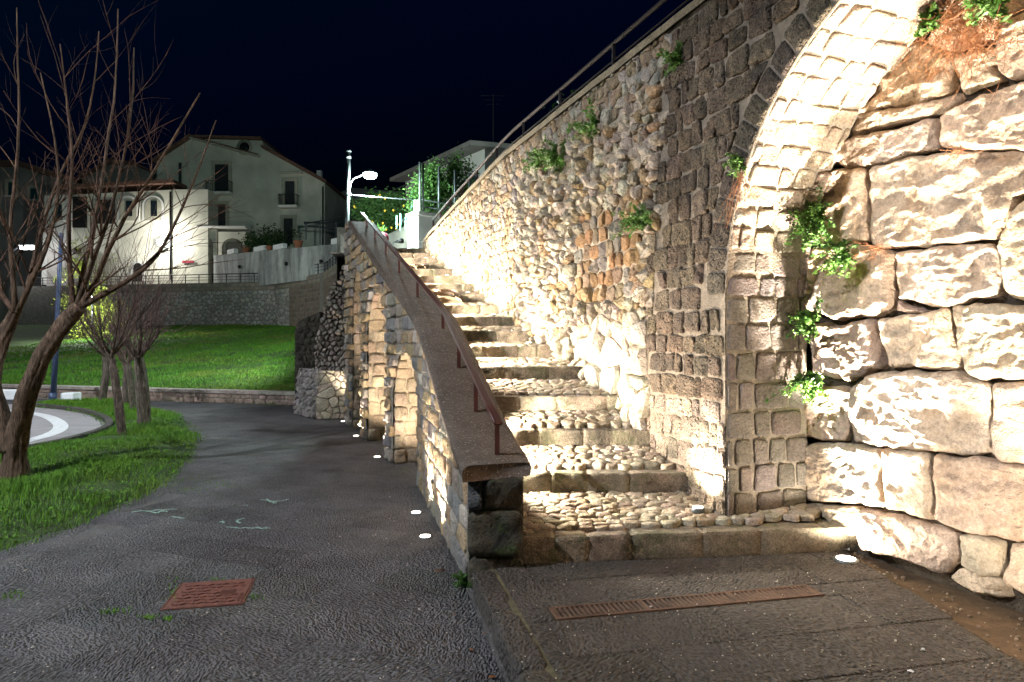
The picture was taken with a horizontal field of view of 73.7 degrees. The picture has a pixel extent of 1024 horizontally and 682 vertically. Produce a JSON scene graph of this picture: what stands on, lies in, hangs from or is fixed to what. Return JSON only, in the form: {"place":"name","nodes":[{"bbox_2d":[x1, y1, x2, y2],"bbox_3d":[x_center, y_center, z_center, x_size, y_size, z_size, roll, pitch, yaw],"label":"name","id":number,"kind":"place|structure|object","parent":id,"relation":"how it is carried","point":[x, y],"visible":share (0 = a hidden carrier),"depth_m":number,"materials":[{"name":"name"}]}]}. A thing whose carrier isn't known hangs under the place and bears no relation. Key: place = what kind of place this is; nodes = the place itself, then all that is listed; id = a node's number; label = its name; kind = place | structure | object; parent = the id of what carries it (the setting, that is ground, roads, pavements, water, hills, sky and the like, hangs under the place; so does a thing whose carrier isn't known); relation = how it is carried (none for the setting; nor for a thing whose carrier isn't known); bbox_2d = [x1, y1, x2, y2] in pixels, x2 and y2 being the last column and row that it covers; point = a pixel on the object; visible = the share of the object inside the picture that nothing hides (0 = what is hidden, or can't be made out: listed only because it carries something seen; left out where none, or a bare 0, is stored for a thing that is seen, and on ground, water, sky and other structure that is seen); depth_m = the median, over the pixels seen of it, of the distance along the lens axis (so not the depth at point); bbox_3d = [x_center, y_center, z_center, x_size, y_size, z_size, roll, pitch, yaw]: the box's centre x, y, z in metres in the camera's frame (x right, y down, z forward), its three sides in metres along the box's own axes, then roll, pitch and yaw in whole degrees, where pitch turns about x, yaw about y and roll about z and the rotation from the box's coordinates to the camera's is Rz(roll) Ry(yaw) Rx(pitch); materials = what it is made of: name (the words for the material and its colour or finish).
{"place":"outdoors","nodes":[
{"label":"outdoors","id":0,"kind":"place"},
{"bbox_2d":[3,389,16,399],"bbox_3d":[-13.795,1.465,18.654,0.735,0.270,0.400,0,0,-3],"label":"concrete block","id":1,"kind":"object","parent":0,"point":[9,394],"depth_m":18.47,"materials":[{"name":"white concrete"}]},
{"bbox_2d":[8,404,104,443],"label":"road","id":2,"kind":"structure","parent":0,"point":[78,423],"depth_m":13.24,"materials":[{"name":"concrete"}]},
{"bbox_2d":[10,410,67,441],"bbox_3d":[-10.218,1.596,12.748,4.709,0.001,8.817,0,0,-6],"label":"road edge line","id":3,"kind":"object","parent":2,"relation":"on","point":[60,425],"visible":0.7,"depth_m":12.74,"materials":[{"name":"white paint"}]},
{"bbox_2d":[28,403,112,447],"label":"road kerb","id":4,"kind":"structure","parent":2,"relation":"on","point":[107,420],"depth_m":13.01,"materials":[{"name":"grey concrete"}]},
{"bbox_2d":[2,324,295,390],"bbox_3d":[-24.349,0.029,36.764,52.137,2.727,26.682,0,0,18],"label":"grass bank","id":5,"kind":"structure","parent":0,"point":[24,335],"depth_m":25.47,"materials":[{"name":"plant"}]},
{"bbox_2d":[62,236,106,336],"bbox_3d":[-23.810,-3.103,37.753,2.103,5.976,2.235,0,0,32],"label":"leafy shrub","id":6,"kind":"object","parent":5,"relation":"on","point":[79,265],"visible":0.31,"depth_m":37.56,"materials":[{"name":"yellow plant"}]},
{"bbox_2d":[53,254,129,339],"bbox_3d":[-22.770,-1.887,37.081,3.927,6.204,3.656,0,0,33],"label":"leafy shrub","id":7,"kind":"object","parent":5,"relation":"on","point":[74,337],"visible":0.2,"depth_m":37.02,"materials":[{"name":"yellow plant"}]},
{"bbox_2d":[0,227,345,325],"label":"retaining wall","id":8,"kind":"structure","parent":5,"relation":"on","point":[285,304],"depth_m":48.80,"materials":[{"name":"stone"}]},
{"bbox_2d":[17,256,335,285],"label":"street railing","id":9,"kind":"object","parent":8,"relation":"on","point":[226,279],"visible":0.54,"depth_m":49.39,"materials":[{"name":"metal"}]},
{"bbox_2d":[0,399,509,681],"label":"path","id":10,"kind":"structure","parent":0,"point":[279,453],"depth_m":4.64,"materials":[{"name":"grey asphalt"}]},
{"bbox_2d":[48,233,63,399],"bbox_3d":[-11.932,-0.615,17.875,0.353,4.438,0.190,0,0,-18],"label":"blue lamp post","id":11,"kind":"object","parent":10,"relation":"on","point":[52,394],"visible":0.64,"depth_m":17.85,"materials":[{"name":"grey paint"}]},
{"bbox_2d":[60,392,80,399],"bbox_3d":[-11.742,1.484,18.168,0.347,0.232,0.400,0,0,-3],"label":"concrete block","id":12,"kind":"object","parent":10,"relation":"on","point":[70,395],"depth_m":17.98,"materials":[{"name":"white concrete"}]},
{"bbox_2d":[0,396,207,551],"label":"island turf","id":13,"kind":"structure","parent":10,"relation":"on","point":[50,529],"depth_m":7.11,"materials":[{"name":"plant"}]},
{"bbox_2d":[24,250,178,400],"bbox_3d":[-10.015,-0.386,17.231,3.400,4.104,2.728,0,0,-21],"label":"pollard tree","id":14,"kind":"object","parent":13,"relation":"on","point":[105,381],"visible":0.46,"depth_m":17.10,"materials":[{"name":"brown plant"}]},
{"bbox_2d":[40,247,194,403],"bbox_3d":[-9.175,-0.376,16.352,3.165,4.059,3.005,0,0,0],"label":"pollard tree","id":15,"kind":"object","parent":13,"relation":"on","point":[125,390],"visible":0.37,"depth_m":16.50,"materials":[{"name":"brown plant"}]},
{"bbox_2d":[34,186,216,434],"bbox_3d":[-6.126,-0.461,10.926,2.491,4.246,3.074,0,0,-42],"label":"pollard tree","id":16,"kind":"object","parent":13,"relation":"on","point":[118,402],"visible":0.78,"depth_m":11.09,"materials":[{"name":"brown plant"}]},
{"bbox_2d":[48,258,202,410],"bbox_3d":[-8.623,-0.319,15.247,2.952,3.957,3.572,0,0,-9],"label":"pollard tree","id":17,"kind":"object","parent":13,"relation":"on","point":[130,381],"visible":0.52,"depth_m":14.88,"materials":[{"name":"brown plant"}]},
{"bbox_2d":[0,0,255,478],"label":"pollard tree","id":18,"kind":"object","parent":13,"relation":"on","point":[15,425],"visible":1,"depth_m":7.75,"materials":[{"name":"brown plant"}]},
{"bbox_2d":[34,213,225,424],"bbox_3d":[-6.683,-0.412,12.231,3.205,4.135,3.630,0,0,-33],"label":"pollard tree","id":19,"kind":"object","parent":13,"relation":"on","point":[142,393],"visible":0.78,"depth_m":12.23,"materials":[{"name":"brown plant"}]},
{"bbox_2d":[2,384,294,404],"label":"stone wall","id":20,"kind":"structure","parent":10,"relation":"on","point":[236,396],"depth_m":17.88,"materials":[{"name":"grey stone"}]},
{"bbox_2d":[160,578,255,610],"bbox_3d":[-1.906,1.603,4.320,0.467,0.034,0.459,0,0,-12],"label":"manhole cover","id":21,"kind":"object","parent":10,"relation":"on","point":[205,594],"visible":0.99,"depth_m":4.29,"materials":[{"name":"metal"}]},
{"bbox_2d":[2,467,415,620],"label":"joint grass","id":22,"kind":"structure","parent":10,"relation":"on","point":[144,616],"depth_m":4.26,"materials":[{"name":"green plant"}]},
{"bbox_2d":[134,499,287,528],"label":"chalk marks","id":23,"kind":"object","parent":10,"relation":"on","point":[223,521],"visible":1,"depth_m":6.18},
{"bbox_2d":[293,247,395,418],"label":"ruined rubble wall","id":24,"kind":"structure","parent":10,"relation":"on","point":[320,385],"depth_m":14.53,"materials":[{"name":"stone"}]},
{"bbox_2d":[377,223,386,233],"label":"potted agave","id":25,"kind":"object","parent":24,"relation":"on","point":[382,229],"visible":0.34,"depth_m":16.73,"materials":[{"name":"green plant"}]},
{"bbox_2d":[410,511,421,514],"bbox_3d":[-0.889,1.604,6.322,0.113,0.044,0.113,0,0,0],"label":"recessed uplight","id":26,"kind":"object","parent":10,"relation":"on","point":[416,513],"visible":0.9,"depth_m":6.29,"materials":[{"name":"metal"}]},
{"bbox_2d":[418,534,431,539],"bbox_3d":[-0.706,1.604,5.551,0.113,0.044,0.113,0,0,0],"label":"recessed uplight","id":27,"kind":"object","parent":10,"relation":"on","point":[425,536],"visible":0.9,"depth_m":5.53,"materials":[{"name":"metal"}]},
{"bbox_2d":[343,220,531,588],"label":"arched parapet wall","id":28,"kind":"structure","parent":10,"relation":"on","point":[408,395],"depth_m":6.83,"materials":[{"name":"stone"}]},
{"bbox_2d":[360,213,502,454],"bbox_3d":[-1.355,-0.800,8.712,0.271,3.224,8.727,0,0,-18],"label":"handrail","id":29,"kind":"object","parent":28,"relation":"on","point":[479,387],"visible":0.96,"depth_m":6.10,"materials":[{"name":"brown metal"}]},
{"bbox_2d":[434,568,443,572],"bbox_3d":[-0.506,1.602,4.750,0.071,0.016,0.072,0,0,0],"label":"valve lid","id":30,"kind":"object","parent":10,"relation":"on","point":[438,570],"visible":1,"depth_m":4.74,"materials":[{"name":"metal"}]},
{"bbox_2d":[452,571,468,587],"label":"wall plant","id":31,"kind":"object","parent":10,"relation":"on","point":[460,578],"depth_m":4.46,"materials":[{"name":"green plant"}]},
{"bbox_2d":[2,495,1011,678],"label":"stone crumbs","id":32,"kind":"object","parent":10,"relation":"on","point":[895,640],"visible":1,"depth_m":3.63,"materials":[{"name":"grey stone"}]},
{"bbox_2d":[473,570,555,681],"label":"stone kerb","id":33,"kind":"structure","parent":10,"relation":"on","point":[514,643],"depth_m":3.45,"materials":[{"name":"grey stone"}]},
{"bbox_2d":[331,253,345,261],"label":"street","id":34,"kind":"structure","parent":0,"point":[341,256],"depth_m":15.65,"materials":[{"name":"black asphalt"}]},
{"bbox_2d":[10,245,33,302],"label":"side street lamp","id":35,"kind":"object","parent":34,"relation":"on","point":[26,247],"visible":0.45,"depth_m":51.83,"materials":[{"name":"metal"}]},
{"bbox_2d":[0,160,81,286],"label":"dark house","id":36,"kind":"structure","parent":34,"relation":"on","point":[21,205],"depth_m":66.00,"materials":[{"name":"paint"}]},
{"bbox_2d":[4,179,18,196],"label":"window","id":37,"kind":"structure","parent":36,"relation":"in","point":[8,184],"depth_m":65.92,"materials":[{"name":"glass"}]},
{"bbox_2d":[27,185,40,200],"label":"window","id":38,"kind":"structure","parent":36,"relation":"in","point":[31,190],"depth_m":65.89,"materials":[{"name":"glass"}]},
{"bbox_2d":[47,248,91,285],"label":"stair shed","id":39,"kind":"structure","parent":34,"relation":"on","point":[52,270],"depth_m":54.20,"materials":[{"name":"paint"}]},
{"bbox_2d":[41,159,217,284],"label":"house wing","id":40,"kind":"structure","parent":34,"relation":"on","point":[159,198],"depth_m":56.00,"materials":[{"name":"white paint"}]},
{"bbox_2d":[56,204,65,221],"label":"window","id":41,"kind":"structure","parent":40,"relation":"in","point":[60,209],"depth_m":55.78,"materials":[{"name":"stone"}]},
{"bbox_2d":[157,239,165,247],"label":"wall lantern","id":42,"kind":"object","parent":40,"relation":"attached to","point":[160,241],"depth_m":55.05,"materials":[{"name":"metal"}]},
{"bbox_2d":[195,226,252,258],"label":"arched terrace","id":43,"kind":"structure","parent":40,"relation":"attached to","point":[224,237],"depth_m":56.20,"materials":[{"name":"beige paint"}]},
{"bbox_2d":[152,134,355,254],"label":"gabled house","id":44,"kind":"structure","parent":34,"relation":"on","point":[281,191],"depth_m":58.00,"materials":[{"name":"beige paint"}]},
{"bbox_2d":[178,162,181,182],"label":"window","id":45,"kind":"structure","parent":44,"relation":"in","point":[180,163],"depth_m":57.95,"materials":[{"name":"glass"}]},
{"bbox_2d":[211,161,231,191],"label":"balcony door","id":46,"kind":"structure","parent":44,"relation":"in","point":[217,166],"depth_m":57.93,"materials":[{"name":"glass"}]},
{"bbox_2d":[218,201,228,225],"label":"window","id":47,"kind":"structure","parent":44,"relation":"in","point":[224,221],"depth_m":57.93,"materials":[{"name":"glass"}]},
{"bbox_2d":[237,139,252,154],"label":"round window","id":48,"kind":"structure","parent":44,"relation":"in","point":[244,144],"depth_m":57.92,"materials":[{"name":"stone"}]},
{"bbox_2d":[280,215,295,244],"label":"window","id":49,"kind":"structure","parent":44,"relation":"in","point":[286,221],"depth_m":57.93,"materials":[{"name":"glass"}]},
{"bbox_2d":[282,177,297,204],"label":"balcony door","id":50,"kind":"structure","parent":44,"relation":"in","point":[289,185],"depth_m":57.93,"materials":[{"name":"glass"}]},
{"bbox_2d":[214,244,336,285],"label":"terrace wall","id":51,"kind":"structure","parent":34,"relation":"on","point":[279,266],"depth_m":46.51,"materials":[{"name":"paint"}]},
{"bbox_2d":[227,248,237,253],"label":"planter box","id":52,"kind":"object","parent":51,"relation":"on","point":[235,251],"visible":0.81,"depth_m":51.57,"materials":[{"name":"white paint"}]},
{"bbox_2d":[238,237,251,252],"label":"flower pot","id":53,"kind":"object","parent":51,"relation":"on","point":[245,248],"visible":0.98,"depth_m":50.05,"materials":[{"name":"ceramic"}]},
{"bbox_2d":[253,245,266,251],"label":"planter box","id":54,"kind":"object","parent":51,"relation":"on","point":[259,248],"visible":0.78,"depth_m":48.15,"materials":[{"name":"white paint"}]},
{"bbox_2d":[237,223,298,249],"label":"terrace bush","id":55,"kind":"object","parent":51,"relation":"on","point":[278,238],"visible":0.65,"depth_m":51.72,"materials":[{"name":"green plant"}]},
{"bbox_2d":[263,238,272,250],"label":"flower pot","id":56,"kind":"object","parent":51,"relation":"on","point":[269,247],"visible":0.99,"depth_m":47.41,"materials":[{"name":"ceramic"}]},
{"bbox_2d":[273,243,286,249],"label":"planter box","id":57,"kind":"object","parent":51,"relation":"on","point":[280,246],"visible":0.9,"depth_m":46.02,"materials":[{"name":"white paint"}]},
{"bbox_2d":[289,226,303,247],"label":"flower pot","id":58,"kind":"object","parent":51,"relation":"on","point":[298,243],"visible":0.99,"depth_m":44.42,"materials":[{"name":"ceramic"}]},
{"bbox_2d":[304,217,339,244],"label":"pergola","id":59,"kind":"object","parent":51,"relation":"on","point":[319,222],"visible":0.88,"depth_m":47.06,"materials":[{"name":"metal"}]},
{"bbox_2d":[331,238,336,243],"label":"planter box","id":60,"kind":"object","parent":51,"relation":"on","point":[333,240],"visible":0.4,"depth_m":41.10,"materials":[{"name":"white paint"}]},
{"bbox_2d":[344,150,376,249],"bbox_3d":[-3.654,-3.329,16.500,0.805,2.544,0.360,0,0,0],"label":"street lamp","id":61,"kind":"object","parent":34,"relation":"on","point":[369,174],"visible":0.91,"depth_m":16.46,"materials":[{"name":"metal"}]},
{"bbox_2d":[351,194,418,199],"bbox_3d":[-3.120,-3.568,16.961,1.892,0.088,0.074,0,0,-28],"label":"overhead cable","id":62,"kind":"object","parent":61,"relation":"attached to","point":[383,197],"visible":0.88,"depth_m":16.93,"materials":[{"name":"metal"}]},
{"bbox_2d":[341,188,405,232],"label":"dark hillside house","id":63,"kind":"structure","parent":34,"relation":"on","point":[357,191],"depth_m":72.00,"materials":[{"name":"paint"}]},
{"bbox_2d":[345,186,410,234],"bbox_3d":[-4.976,-4.674,26.010,2.935,2.421,2.595,0,0,0],"label":"citrus tree","id":64,"kind":"object","parent":34,"relation":"on","point":[389,210],"visible":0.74,"depth_m":25.41,"materials":[{"name":"green plant"}]},
{"bbox_2d":[388,225,406,247],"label":"garden wall","id":65,"kind":"structure","parent":34,"relation":"on","point":[396,235],"depth_m":19.43,"materials":[{"name":"white paint"}]},
{"bbox_2d":[396,202,411,229],"bbox_3d":[-2.813,-3.639,18.900,0.422,1.418,2.248,0,0,0],"label":"garden fence","id":66,"kind":"object","parent":65,"relation":"on","point":[405,219],"visible":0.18,"depth_m":18.18,"materials":[{"name":"metal"}]},
{"bbox_2d":[394,238,403,243],"bbox_3d":[-2.545,-2.249,15.300,0.255,0.130,0.052,0,0,0],"label":"stair head rail","id":67,"kind":"object","parent":34,"relation":"on","point":[400,240],"visible":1,"depth_m":15.28,"materials":[{"name":"metal"}]},
{"bbox_2d":[405,200,443,247],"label":"hedge terrace wall","id":68,"kind":"structure","parent":34,"relation":"on","point":[419,225],"depth_m":17.12,"materials":[{"name":"white paint"}]},
{"bbox_2d":[399,142,479,223],"bbox_3d":[-1.781,-4.113,18.431,2.638,2.612,1.238,0,0,-44],"label":"clipped hedge","id":69,"kind":"object","parent":68,"relation":"on","point":[431,178],"visible":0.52,"depth_m":18.11,"materials":[{"name":"green plant"}]},
{"bbox_2d":[419,162,470,211],"bbox_3d":[-1.541,-3.857,17.865,2.154,1.260,0.056,0,0,-43],"label":"post fence","id":70,"kind":"object","parent":68,"relation":"on","point":[439,202],"visible":0.43,"depth_m":17.42,"materials":[{"name":"metal"}]},
{"bbox_2d":[390,93,513,211],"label":"white terrace house","id":71,"kind":"structure","parent":34,"relation":"on","point":[480,151],"depth_m":33.30,"materials":[{"name":"paint"}]},
{"bbox_2d":[0,0,692,192],"label":"sky","id":72,"kind":"structure","parent":0,"point":[394,84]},
{"bbox_2d":[482,551,1023,681],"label":"platform","id":73,"kind":"structure","parent":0,"point":[781,635],"depth_m":3.50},
{"bbox_2d":[395,248,856,564],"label":"stone staircase","id":74,"kind":"structure","parent":73,"relation":"on","point":[603,482],"depth_m":5.31,"materials":[{"name":"beige stone"}]},
{"bbox_2d":[691,506,704,513],"bbox_3d":[1.352,1.226,4.962,0.097,0.044,0.097,0,0,0],"label":"recessed uplight","id":75,"kind":"object","parent":74,"relation":"on","point":[697,509],"visible":1,"depth_m":4.93,"materials":[{"name":"metal"}]},
{"bbox_2d":[548,584,823,620],"bbox_3d":[1.004,1.474,3.856,1.610,0.017,0.165,0,0,-13],"label":"drain grating","id":76,"kind":"object","parent":73,"relation":"on","point":[647,608],"visible":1,"depth_m":3.85,"materials":[{"name":"brown metal"}]},
{"bbox_2d":[833,555,858,563],"bbox_3d":[2.236,1.474,4.571,0.162,0.044,0.162,0,0,0],"label":"recessed uplight","id":77,"kind":"object","parent":73,"relation":"on","point":[844,559],"visible":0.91,"depth_m":4.54,"materials":[{"name":"glass"}]},
{"bbox_2d":[849,553,1023,662],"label":"gutter","id":78,"kind":"object","parent":73,"relation":"on","point":[998,630],"depth_m":3.79,"materials":[{"name":"soil"}]},
{"bbox_2d":[854,552,1023,656],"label":"gutter gravel","id":79,"kind":"structure","parent":78,"relation":"on","point":[1017,638],"depth_m":3.77,"materials":[{"name":"grey gravel"}]},
{"label":"ground","id":80,"kind":"structure","parent":0,"visible":0},
{"bbox_2d":[421,25,673,435],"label":"rubble wall","id":81,"kind":"structure","parent":80,"relation":"on","point":[543,257],"depth_m":6.94,"materials":[{"name":"stone"}]},
{"bbox_2d":[522,146,545,175],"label":"wall plant","id":82,"kind":"object","parent":81,"relation":"attached to","point":[534,163],"depth_m":7.87,"materials":[{"name":"green plant"}]},
{"bbox_2d":[534,135,566,172],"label":"wall plant","id":83,"kind":"object","parent":81,"relation":"attached to","point":[553,157],"depth_m":7.44,"materials":[{"name":"green plant"}]},
{"bbox_2d":[432,0,689,227],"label":"railing","id":84,"kind":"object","parent":81,"relation":"on","point":[648,13],"depth_m":7.55,"materials":[{"name":"grey metal"}]},
{"bbox_2d":[543,90,579,116],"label":"wall top bush","id":85,"kind":"object","parent":81,"relation":"on","point":[552,106],"visible":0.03,"depth_m":8.49,"materials":[{"name":"green plant"}]},
{"bbox_2d":[566,96,600,142],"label":"wall plant","id":86,"kind":"object","parent":81,"relation":"attached to","point":[589,127],"depth_m":6.64,"materials":[{"name":"green plant"}]},
{"bbox_2d":[609,201,654,239],"bbox_3d":[1.101,-1.019,5.793,0.427,0.322,0.434,0,0,-23],"label":"wall plant","id":87,"kind":"object","parent":81,"relation":"attached to","point":[642,220],"depth_m":5.81,"materials":[{"name":"green plant"}]},
{"bbox_2d":[642,0,953,516],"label":"arched tuff wall","id":88,"kind":"structure","parent":80,"relation":"on","point":[776,95],"depth_m":4.94,"materials":[{"name":"stone"}]},
{"bbox_2d":[656,40,683,76],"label":"wall plant","id":89,"kind":"object","parent":88,"relation":"attached to","point":[673,59],"depth_m":5.35,"materials":[{"name":"green plant"}]},
{"bbox_2d":[722,152,748,177],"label":"wall plant","id":90,"kind":"object","parent":88,"relation":"attached to","point":[736,160],"depth_m":4.69,"materials":[{"name":"green plant"}]},
{"bbox_2d":[716,171,759,227],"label":"dry roots","id":91,"kind":"object","parent":90,"relation":"hanging from","point":[739,180],"visible":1,"depth_m":4.65,"materials":[{"name":"brown plant"}]},
{"bbox_2d":[764,371,829,405],"bbox_3d":[2.101,0.343,4.916,0.502,0.262,0.308,0,0,-26],"label":"wall plant","id":92,"kind":"object","parent":88,"relation":"attached to","point":[810,382],"depth_m":4.90,"materials":[{"name":"green plant"}]},
{"bbox_2d":[785,296,823,342],"bbox_3d":[2.105,-0.153,4.927,0.361,0.346,0.242,0,0,-41],"label":"wall plant","id":93,"kind":"object","parent":88,"relation":"attached to","point":[807,325],"depth_m":4.91,"materials":[{"name":"green plant"}]},
{"bbox_2d":[781,183,835,251],"bbox_3d":[2.123,-0.881,4.875,0.396,0.493,0.286,0,0,-26],"label":"wall plant","id":94,"kind":"object","parent":88,"relation":"attached to","point":[812,219],"depth_m":4.85,"materials":[{"name":"green plant"}]},
{"bbox_2d":[912,1,945,37],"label":"wall plant","id":95,"kind":"object","parent":88,"relation":"attached to","point":[928,21],"depth_m":3.99,"materials":[{"name":"green plant"}]},
{"bbox_2d":[803,0,1023,612],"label":"megalithic wall","id":96,"kind":"structure","parent":80,"relation":"on","point":[914,459],"depth_m":4.17,"materials":[{"name":"stone"}]},
{"bbox_2d":[811,234,857,277],"bbox_3d":[2.207,-0.588,4.663,0.296,0.321,0.232,0,0,33],"label":"wall plant","id":97,"kind":"object","parent":96,"relation":"attached to","point":[841,257],"depth_m":4.65,"materials":[{"name":"green plant"}]},
{"bbox_2d":[852,232,889,263],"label":"dry roots","id":98,"kind":"object","parent":96,"relation":"attached to","point":[874,249],"visible":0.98,"depth_m":4.45,"materials":[{"name":"brown plant"}]},
{"bbox_2d":[877,0,1023,106],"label":"dry creeper","id":99,"kind":"object","parent":96,"relation":"attached to","point":[994,23],"visible":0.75,"depth_m":3.87,"materials":[{"name":"brown plant"}]},
{"bbox_2d":[925,133,992,175],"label":"dry roots","id":100,"kind":"object","parent":96,"relation":"attached to","point":[960,150],"visible":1,"depth_m":3.91,"materials":[{"name":"brown plant"}]},
{"bbox_2d":[960,0,1012,25],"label":"wall plant","id":101,"kind":"object","parent":96,"relation":"attached to","point":[990,7],"depth_m":3.65,"materials":[{"name":"green plant"}]}
]}

